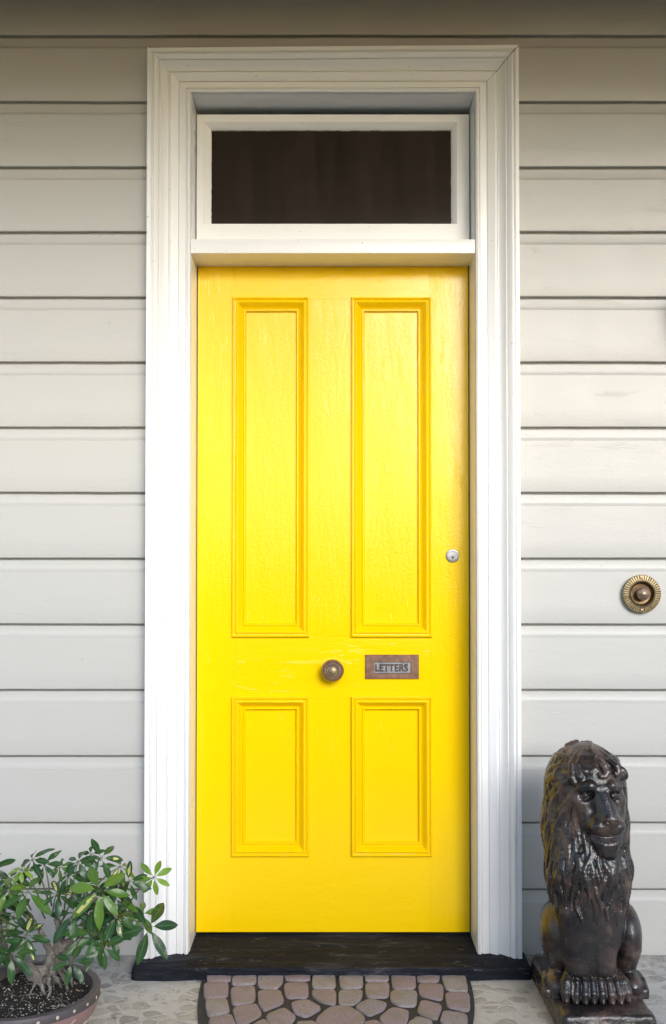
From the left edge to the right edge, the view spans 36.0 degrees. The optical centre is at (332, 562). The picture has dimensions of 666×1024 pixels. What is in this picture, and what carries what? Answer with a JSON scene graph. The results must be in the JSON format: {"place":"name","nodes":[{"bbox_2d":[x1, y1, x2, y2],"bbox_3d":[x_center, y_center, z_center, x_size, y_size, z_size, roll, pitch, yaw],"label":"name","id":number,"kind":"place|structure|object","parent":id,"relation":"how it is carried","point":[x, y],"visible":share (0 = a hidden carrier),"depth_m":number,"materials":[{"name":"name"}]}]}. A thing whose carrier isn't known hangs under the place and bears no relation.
{"place":"outdoors","nodes":[
{"label":"outdoors","id":0,"kind":"place"},
{"bbox_2d":[85,966,665,1023],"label":"path","id":1,"kind":"structure","parent":0,"point":[124,998],"depth_m":2.71,"materials":[{"name":"beige concrete"}]},
{"bbox_2d":[0,961,100,1023],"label":"plant pot","id":2,"kind":"object","parent":1,"relation":"on","point":[82,999],"visible":0.79,"depth_m":2.44,"materials":[{"name":"brown ceramic"}]},
{"bbox_2d":[0,838,177,1017],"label":"umbrella plant","id":3,"kind":"object","parent":2,"relation":"in","point":[95,921],"visible":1,"depth_m":2.47,"materials":[{"name":"green plant"}]},
{"bbox_2d":[131,932,531,980],"bbox_3d":[-0.004,1.142,2.983,1.116,0.054,0.278,0,-1,0],"label":"doorstep","id":4,"kind":"object","parent":1,"relation":"on","point":[363,954],"visible":0.91,"depth_m":2.92,"materials":[{"name":"black paint"}]},
{"bbox_2d":[197,975,474,1023],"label":"stone-patterned doormat","id":5,"kind":"object","parent":1,"relation":"on","point":[331,999],"visible":0.98,"depth_m":2.69,"materials":[{"name":"rubber"}]},
{"bbox_2d":[530,739,656,1023],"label":"lion statue","id":6,"kind":"object","parent":1,"relation":"on","point":[584,971],"visible":1,"depth_m":2.58,"materials":[{"name":"brown metal"}]},
{"label":"ground","id":7,"kind":"structure","parent":0,"visible":0},
{"bbox_2d":[211,131,450,223],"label":"hall","id":8,"kind":"structure","parent":7,"relation":"on","point":[326,177],"depth_m":4.79,"materials":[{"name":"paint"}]},
{"bbox_2d":[0,0,665,967],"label":"house wall","id":9,"kind":"structure","parent":7,"relation":"on","point":[72,334],"depth_m":3.01,"materials":[{"name":"paint"}]},
{"bbox_2d":[144,45,521,958],"bbox_3d":[0.000,-0.178,3.049,1.079,2.645,0.208,0,-1,0],"label":"door frame","id":10,"kind":"object","parent":9,"relation":"attached to","point":[186,85],"visible":0.98,"depth_m":2.98,"materials":[{"name":"white paint"}]},
{"bbox_2d":[196,266,469,931],"bbox_3d":[0.000,0.100,3.100,0.824,2.025,0.098,0,-1,0],"label":"front door","id":11,"kind":"structure","parent":10,"relation":"attached to","point":[333,633],"depth_m":3.11,"materials":[{"name":"yellow paint"}]},
{"bbox_2d":[197,115,468,238],"bbox_3d":[0.000,-1.149,3.111,0.824,0.413,0.030,0,-1,0],"label":"fanlight","id":12,"kind":"object","parent":10,"relation":"attached to","point":[457,126],"visible":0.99,"depth_m":3.10,"materials":[{"name":"white paint"}]},
{"bbox_2d":[622,575,660,612],"bbox_3d":[0.899,0.091,2.981,0.112,0.112,0.037,0,-1,0],"label":"doorbell","id":13,"kind":"object","parent":9,"relation":"attached to","point":[641,593],"visible":1,"depth_m":2.98,"materials":[{"name":"gold metal"}]}
]}

